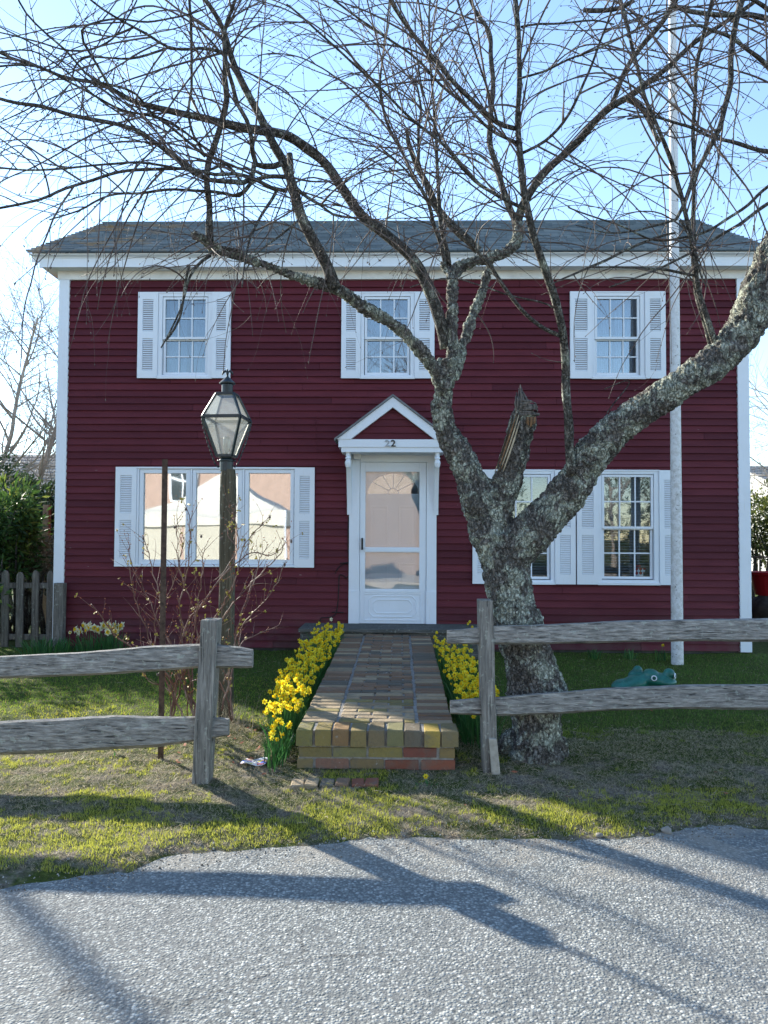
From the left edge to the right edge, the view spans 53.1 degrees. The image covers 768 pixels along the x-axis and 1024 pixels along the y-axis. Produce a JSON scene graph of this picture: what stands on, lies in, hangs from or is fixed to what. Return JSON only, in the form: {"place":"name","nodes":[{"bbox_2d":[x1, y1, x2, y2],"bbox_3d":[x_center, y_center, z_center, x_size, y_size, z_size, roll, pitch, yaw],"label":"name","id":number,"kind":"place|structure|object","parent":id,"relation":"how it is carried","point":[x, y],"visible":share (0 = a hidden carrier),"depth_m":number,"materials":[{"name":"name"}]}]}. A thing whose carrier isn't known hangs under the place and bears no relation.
{"place":"outdoors","nodes":[
{"label":"outdoors","id":0,"kind":"place"},
{"bbox_2d":[0,825,767,1023],"bbox_3d":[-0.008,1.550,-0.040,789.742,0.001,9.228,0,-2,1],"label":"road","id":1,"kind":"structure","parent":0,"point":[675,933],"depth_m":3.00,"materials":[{"name":"grey asphalt"}]},
{"bbox_2d":[660,826,671,834],"bbox_3d":[1.499,1.692,4.082,0.057,0.045,0.060,0,-2,1],"label":"stone","id":2,"kind":"object","parent":1,"relation":"on","point":[666,829],"visible":1,"depth_m":4.07,"materials":[{"name":"grey stone"}]},
{"bbox_2d":[0,589,767,889],"bbox_3d":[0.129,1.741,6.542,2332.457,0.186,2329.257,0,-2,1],"label":"ground","id":3,"kind":"structure","parent":0,"point":[11,878],"depth_m":4.75,"materials":[{"name":"green plant"}]},
{"bbox_2d":[0,583,12,607],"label":"side hedge","id":4,"kind":"object","parent":3,"relation":"on","point":[8,592],"visible":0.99,"depth_m":10.02,"materials":[{"name":"green plant"}]},
{"bbox_2d":[0,452,36,612],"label":"yew hedge","id":5,"kind":"object","parent":3,"relation":"on","point":[6,469],"visible":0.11,"depth_m":14.36,"materials":[{"name":"green plant"}]},
{"bbox_2d":[0,470,54,633],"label":"rhododendron","id":6,"kind":"object","parent":3,"relation":"on","point":[17,522],"visible":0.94,"depth_m":10.78,"materials":[{"name":"green plant"}]},
{"bbox_2d":[0,471,54,625],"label":"evergreen shrub","id":7,"kind":"object","parent":3,"relation":"on","point":[50,500],"visible":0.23,"depth_m":12.71,"materials":[{"name":"green plant"}]},
{"bbox_2d":[0,455,55,554],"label":"neighbor house","id":8,"kind":"structure","parent":3,"relation":"on","point":[38,459],"depth_m":28.98,"materials":[{"name":"white paint"}]},
{"bbox_2d":[0,230,58,505],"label":"bare tree","id":9,"kind":"object","parent":3,"relation":"on","point":[11,448],"visible":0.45,"depth_m":21.20,"materials":[{"name":"brown plant"}]},
{"bbox_2d":[10,529,53,633],"bbox_3d":[-5.093,1.044,11.228,0.981,1.672,1.054,1,-2,-27],"label":"dusty shrub","id":10,"kind":"object","parent":3,"relation":"on","point":[46,569],"visible":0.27,"depth_m":11.11,"materials":[{"name":"green plant"}]},
{"bbox_2d":[0,570,66,650],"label":"picket fence","id":11,"kind":"object","parent":3,"relation":"on","point":[56,606],"visible":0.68,"depth_m":10.06,"materials":[{"name":"grey wood"}]},
{"bbox_2d":[12,637,70,654],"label":"daffodil clump","id":12,"kind":"object","parent":3,"relation":"on","point":[38,649],"visible":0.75,"depth_m":9.31,"materials":[{"name":"green plant"}]},
{"bbox_2d":[42,505,50,622],"bbox_3d":[-5.338,0.867,12.140,0.098,1.958,0.100,0,-2,1],"label":"timber post","id":13,"kind":"object","parent":3,"relation":"on","point":[46,520],"visible":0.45,"depth_m":12.12,"materials":[{"name":"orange wood"}]},
{"bbox_2d":[0,223,93,495],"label":"bare tree","id":14,"kind":"object","parent":3,"relation":"on","point":[49,439],"visible":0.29,"depth_m":16.81,"materials":[{"name":"plant"}]},
{"bbox_2d":[56,631,85,652],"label":"daffodil clump","id":15,"kind":"object","parent":3,"relation":"on","point":[67,645],"visible":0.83,"depth_m":9.31,"materials":[{"name":"green plant"}]},
{"bbox_2d":[72,621,112,651],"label":"daffodil clump","id":16,"kind":"object","parent":3,"relation":"on","point":[87,627],"visible":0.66,"depth_m":9.32,"materials":[{"name":"green plant"}]},
{"bbox_2d":[92,620,130,649],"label":"daffodil clump","id":17,"kind":"object","parent":3,"relation":"on","point":[110,644],"visible":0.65,"depth_m":9.29,"materials":[{"name":"green plant"}]},
{"bbox_2d":[0,618,253,783],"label":"split rail fence","id":18,"kind":"object","parent":3,"relation":"on","point":[208,657],"visible":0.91,"depth_m":4.74,"materials":[{"name":"grey wood"}]},
{"bbox_2d":[158,459,167,758],"bbox_3d":[-1.512,0.732,5.271,0.040,2.190,0.038,0,-2,1],"label":"iron stake","id":19,"kind":"object","parent":3,"relation":"on","point":[163,582],"visible":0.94,"depth_m":5.26,"materials":[{"name":"brown metal"}]},
{"bbox_2d":[74,487,302,721],"bbox_3d":[-1.498,0.695,5.907,1.670,1.850,0.942,0,-2,1],"label":"rose bush","id":20,"kind":"object","parent":3,"relation":"on","point":[190,700],"visible":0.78,"depth_m":5.85,"materials":[{"name":"brown plant"}]},
{"bbox_2d":[174,692,268,741],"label":"dry stalks","id":21,"kind":"object","parent":3,"relation":"on","point":[242,722],"visible":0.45,"depth_m":5.94,"materials":[{"name":"plant"}]},
{"bbox_2d":[201,369,251,717],"bbox_3d":[-1.319,0.359,6.389,0.385,3.114,0.342,0,-2,5],"label":"lamp post","id":22,"kind":"object","parent":3,"relation":"on","point":[210,415],"visible":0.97,"depth_m":6.34,"materials":[{"name":"brown wood"}]},
{"bbox_2d":[240,757,267,765],"bbox_3d":[-0.852,1.659,5.114,0.188,0.021,0.140,0,-2,1],"label":"paper scrap","id":23,"kind":"object","parent":3,"relation":"on","point":[260,761],"visible":0.91,"depth_m":5.11,"materials":[{"name":"white paper"}]},
{"bbox_2d":[262,717,295,772],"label":"daffodil clump","id":24,"kind":"object","parent":3,"relation":"on","point":[279,753],"visible":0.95,"depth_m":5.13,"materials":[{"name":"green plant"}]},
{"bbox_2d":[258,691,305,748],"bbox_3d":[-0.726,1.517,5.556,0.355,0.375,0.520,-1,-2,24],"label":"daffodil clump","id":25,"kind":"object","parent":3,"relation":"on","point":[270,707],"visible":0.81,"depth_m":5.54,"materials":[{"name":"yellow plant"}]},
{"bbox_2d":[267,676,310,733],"bbox_3d":[-0.706,1.508,5.994,0.411,0.416,0.528,0,-2,1],"label":"daffodil clump","id":26,"kind":"object","parent":3,"relation":"on","point":[301,689],"visible":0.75,"depth_m":5.92,"materials":[{"name":"yellow plant"}]},
{"bbox_2d":[274,664,318,718],"bbox_3d":[-0.751,1.515,6.424,0.436,0.445,0.565,1,-2,-31],"label":"daffodil clump","id":27,"kind":"object","parent":3,"relation":"on","point":[297,675],"visible":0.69,"depth_m":6.40,"materials":[{"name":"yellow plant"}]},
{"bbox_2d":[290,779,304,788],"bbox_3d":[-0.528,1.687,4.718,0.092,0.063,0.134,0,-2,1],"label":"sunken brick","id":28,"kind":"object","parent":3,"relation":"on","point":[297,784],"visible":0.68,"depth_m":4.68,"materials":[{"name":"beige brick"}]},
{"bbox_2d":[284,653,322,699],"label":"daffodil clump","id":29,"kind":"object","parent":3,"relation":"on","point":[313,667],"visible":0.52,"depth_m":6.87,"materials":[{"name":"yellow plant"}]},
{"bbox_2d":[292,647,330,696],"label":"daffodil clump","id":30,"kind":"object","parent":3,"relation":"on","point":[320,653],"visible":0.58,"depth_m":7.37,"materials":[{"name":"yellow plant"}]},
{"bbox_2d":[304,778,319,788],"bbox_3d":[-0.443,1.683,4.722,0.085,0.061,0.135,0,-2,1],"label":"sunken brick","id":31,"kind":"object","parent":3,"relation":"on","point":[311,783],"visible":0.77,"depth_m":4.68,"materials":[{"name":"beige brick"}]},
{"bbox_2d":[295,638,336,682],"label":"daffodil clump","id":32,"kind":"object","parent":3,"relation":"on","point":[310,647],"visible":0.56,"depth_m":7.84,"materials":[{"name":"yellow plant"}]},
{"bbox_2d":[302,630,341,665],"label":"daffodil clump","id":33,"kind":"object","parent":3,"relation":"on","point":[336,635],"visible":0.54,"depth_m":8.31,"materials":[{"name":"yellow plant"}]},
{"bbox_2d":[306,621,345,658],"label":"daffodil clump","id":34,"kind":"object","parent":3,"relation":"on","point":[327,626],"visible":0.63,"depth_m":8.82,"materials":[{"name":"yellow plant"}]},
{"bbox_2d":[319,778,334,786],"bbox_3d":[-0.347,1.687,4.731,0.087,0.061,0.136,0,-2,1],"label":"sunken brick","id":35,"kind":"object","parent":3,"relation":"on","point":[325,781],"visible":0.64,"depth_m":4.71,"materials":[{"name":"grey brick"}]},
{"bbox_2d":[335,778,349,786],"bbox_3d":[-0.255,1.685,4.737,0.087,0.061,0.135,0,-2,1],"label":"sunken brick","id":36,"kind":"object","parent":3,"relation":"on","point":[343,782],"visible":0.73,"depth_m":4.70,"materials":[{"name":"brown brick"}]},
{"bbox_2d":[352,778,364,786],"bbox_3d":[-0.160,1.691,4.742,0.082,0.063,0.135,0,-2,-2],"label":"sunken brick","id":37,"kind":"object","parent":3,"relation":"on","point":[359,781],"visible":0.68,"depth_m":4.72,"materials":[{"name":"red brick"}]},
{"bbox_2d":[365,778,378,787],"bbox_3d":[-0.075,1.688,4.742,0.090,0.062,0.133,0,-2,1],"label":"sunken brick","id":38,"kind":"object","parent":3,"relation":"on","point":[373,781],"visible":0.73,"depth_m":4.71,"materials":[{"name":"red brick"}]},
{"bbox_2d":[296,634,457,769],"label":"brick path","id":39,"kind":"structure","parent":3,"relation":"on","point":[378,701],"depth_m":5.52,"materials":[{"name":"brick"}]},
{"bbox_2d":[29,701,727,815],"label":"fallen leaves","id":40,"kind":"object","parent":3,"relation":"on","point":[259,746],"visible":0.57,"depth_m":5.30,"materials":[{"name":"brown plant"}]},
{"bbox_2d":[0,0,767,764],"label":"old tree","id":41,"kind":"object","parent":3,"relation":"on","point":[508,548],"visible":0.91,"depth_m":4.72,"materials":[{"name":"grey plant"}]},
{"bbox_2d":[0,799,767,905],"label":"gravel","id":42,"kind":"structure","parent":3,"relation":"on","point":[79,878],"depth_m":3.90,"materials":[{"name":"grey gravel"}]},
{"bbox_2d":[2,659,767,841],"bbox_3d":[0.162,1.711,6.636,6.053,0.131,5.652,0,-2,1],"label":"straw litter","id":43,"kind":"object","parent":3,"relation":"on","point":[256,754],"visible":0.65,"depth_m":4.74,"materials":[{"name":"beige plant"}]},
{"bbox_2d":[26,220,759,658],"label":"house","id":44,"kind":"structure","parent":3,"relation":"on","point":[344,466],"depth_m":9.92,"materials":[{"name":"red paint"}]},
{"bbox_2d":[156,292,211,378],"bbox_3d":[-2.587,-2.293,10.097,0.719,1.140,0.234,0,-2,1],"label":"window","id":45,"kind":"structure","parent":44,"relation":"in","point":[201,323],"depth_m":10.04,"materials":[{"name":"white paint"}]},
{"bbox_2d":[134,467,294,566],"bbox_3d":[-2.171,0.066,10.013,2.064,1.286,0.265,0,-2,1],"label":"picture window","id":46,"kind":"structure","parent":44,"relation":"in","point":[268,486],"depth_m":10.09,"materials":[{"name":"glass"}]},
{"bbox_2d":[360,292,414,378],"bbox_3d":[0.047,-2.281,10.042,0.712,1.140,0.234,0,-2,1],"label":"window","id":47,"kind":"structure","parent":44,"relation":"in","point":[400,363],"depth_m":10.11,"materials":[{"name":"white paint"}]},
{"bbox_2d":[365,472,418,588],"bbox_3d":[0.116,0.426,9.939,0.829,2.013,0.053,0,-2,1],"label":"door","id":48,"kind":"structure","parent":44,"relation":"in","point":[391,520],"depth_m":9.93,"materials":[{"name":"white paint"}]},
{"bbox_2d":[359,462,425,623],"bbox_3d":[0.114,0.399,9.849,0.849,2.079,0.075,0,-2,1],"label":"storm door","id":49,"kind":"structure","parent":44,"relation":"in","point":[385,606],"depth_m":9.84,"materials":[{"name":"white paint"}]},
{"bbox_2d":[494,469,555,584],"bbox_3d":[1.793,0.191,9.878,0.792,1.469,0.151,0,-2,1],"label":"window","id":50,"kind":"structure","parent":44,"relation":"in","point":[549,474],"depth_m":9.84,"materials":[{"name":"white paint"}]},
{"bbox_2d":[592,291,645,378],"bbox_3d":[3.014,-2.268,9.980,0.690,1.140,0.234,0,-2,1],"label":"window","id":51,"kind":"structure","parent":44,"relation":"in","point":[602,338],"depth_m":9.92,"materials":[{"name":"white paint"}]},
{"bbox_2d":[598,470,660,584],"bbox_3d":[3.117,0.197,9.850,0.788,1.469,0.151,0,-2,1],"label":"window","id":52,"kind":"structure","parent":44,"relation":"in","point":[607,474],"depth_m":9.82,"materials":[{"name":"white paint"}]},
{"bbox_2d":[635,565,645,575],"bbox_3d":[3.282,0.750,9.871,0.155,0.139,0.011,0,-2,1],"label":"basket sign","id":53,"kind":"object","parent":44,"relation":"in","point":[639,571],"visible":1,"depth_m":9.87,"materials":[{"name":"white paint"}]},
{"bbox_2d":[416,774,437,785],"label":"daffodil plant","id":54,"kind":"object","parent":3,"relation":"on","point":[426,776],"visible":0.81,"depth_m":4.75,"materials":[{"name":"yellow plant"}]},
{"bbox_2d":[433,631,462,669],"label":"daffodil clump","id":55,"kind":"object","parent":3,"relation":"on","point":[436,639],"visible":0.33,"depth_m":8.53,"materials":[{"name":"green plant"}]},
{"bbox_2d":[434,638,469,678],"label":"daffodil clump","id":56,"kind":"object","parent":3,"relation":"on","point":[441,643],"visible":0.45,"depth_m":7.91,"materials":[{"name":"yellow plant"}]},
{"bbox_2d":[437,645,476,694],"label":"daffodil clump","id":57,"kind":"object","parent":3,"relation":"on","point":[465,655],"visible":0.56,"depth_m":7.46,"materials":[{"name":"yellow plant"}]},
{"bbox_2d":[440,653,478,703],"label":"daffodil clump","id":58,"kind":"object","parent":3,"relation":"on","point":[459,665],"visible":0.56,"depth_m":6.93,"materials":[{"name":"yellow plant"}]},
{"bbox_2d":[457,620,473,654],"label":"daffodil plant","id":59,"kind":"object","parent":3,"relation":"on","point":[469,621],"visible":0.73,"depth_m":8.95,"materials":[{"name":"yellow plant"}]},
{"bbox_2d":[445,663,501,721],"bbox_3d":[0.712,1.513,6.424,0.481,0.440,0.481,-1,-3,39],"label":"daffodil clump","id":60,"kind":"object","parent":3,"relation":"on","point":[463,675],"visible":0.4,"depth_m":6.43,"materials":[{"name":"yellow plant"}]},
{"bbox_2d":[452,677,499,735],"bbox_3d":[0.707,1.522,6.040,0.415,0.428,0.527,0,-2,1],"label":"daffodil clump","id":61,"kind":"object","parent":3,"relation":"on","point":[473,685],"visible":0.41,"depth_m":6.03,"materials":[{"name":"yellow plant"}]},
{"bbox_2d":[456,686,506,747],"bbox_3d":[0.642,1.512,5.686,0.521,0.420,0.502,0,-2,1],"label":"daffodil clump","id":62,"kind":"object","parent":3,"relation":"on","point":[465,733],"visible":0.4,"depth_m":5.63,"materials":[{"name":"green plant"}]},
{"bbox_2d":[489,738,499,774],"bbox_3d":[0.714,1.607,4.956,0.078,0.300,0.079,0,-2,1],"label":"wood offcut","id":63,"kind":"object","parent":3,"relation":"on","point":[494,758],"visible":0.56,"depth_m":4.94,"materials":[{"name":"grey wood"}]},
{"bbox_2d":[588,649,601,659],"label":"daffodil plant","id":64,"kind":"object","parent":3,"relation":"on","point":[593,656],"visible":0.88,"depth_m":9.32,"materials":[{"name":"green plant"}]},
{"bbox_2d":[596,833,602,837],"bbox_3d":[1.124,1.688,4.014,0.043,0.029,0.037,0,-2,1],"label":"stone","id":65,"kind":"object","parent":3,"relation":"on","point":[599,835],"visible":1,"depth_m":4.00,"materials":[{"name":"grey stone"}]},
{"bbox_2d":[447,599,767,772],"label":"split rail fence","id":66,"kind":"object","parent":3,"relation":"on","point":[488,706],"visible":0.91,"depth_m":5.03,"materials":[{"name":"grey wood"}]},
{"bbox_2d":[622,649,637,658],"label":"daffodil plant","id":67,"kind":"object","parent":3,"relation":"on","point":[629,654],"visible":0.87,"depth_m":9.35,"materials":[{"name":"green plant"}]},
{"bbox_2d":[611,666,676,686],"bbox_3d":[2.390,1.585,7.045,0.587,0.324,0.412,0,-2,1],"label":"frog statue","id":68,"kind":"object","parent":3,"relation":"on","point":[637,676],"visible":0.41,"depth_m":6.96,"materials":[{"name":"paint"}]},
{"bbox_2d":[655,644,665,660],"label":"daffodil plant","id":69,"kind":"object","parent":3,"relation":"on","point":[658,656],"visible":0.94,"depth_m":9.16,"materials":[{"name":"green plant"}]},
{"bbox_2d":[669,0,683,664],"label":"flagpole","id":70,"kind":"object","parent":3,"relation":"on","point":[677,653],"visible":0.65,"depth_m":9.04,"materials":[{"name":"metal"}]},
{"bbox_2d":[749,345,767,517],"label":"bare tree","id":71,"kind":"object","parent":3,"relation":"on","point":[755,447],"visible":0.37,"depth_m":19.88,"materials":[{"name":"brown plant"}]},
{"bbox_2d":[749,366,767,539],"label":"bare tree","id":72,"kind":"object","parent":3,"relation":"on","point":[755,461],"visible":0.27,"depth_m":15.28,"materials":[{"name":"plant"}]},
{"bbox_2d":[750,479,767,597],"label":"yellow green shrub","id":73,"kind":"object","parent":3,"relation":"on","point":[759,546],"visible":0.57,"depth_m":12.95,"materials":[{"name":"green plant"}]},
{"bbox_2d":[750,466,767,581],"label":"neighbor house","id":74,"kind":"structure","parent":3,"relation":"on","point":[757,472],"depth_m":24.36,"materials":[{"name":"white paint"}]},
{"bbox_2d":[751,556,767,589],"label":"wire fence","id":75,"kind":"object","parent":3,"relation":"on","point":[753,557],"visible":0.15,"depth_m":11.86,"materials":[{"name":"metal"}]},
{"bbox_2d":[752,595,767,617],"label":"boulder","id":76,"kind":"object","parent":3,"relation":"on","point":[759,606],"visible":0.43,"depth_m":10.68,"materials":[{"name":"grey stone"}]},
{"bbox_2d":[751,571,767,595],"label":"planter","id":77,"kind":"object","parent":76,"relation":"on","point":[759,579],"visible":0.82,"depth_m":10.74,"materials":[{"name":"red plastic"}]},
{"bbox_2d":[0,0,767,465],"label":"sky","id":78,"kind":"structure","parent":0,"point":[46,13],"materials":[{"name":"blue"}]}
]}

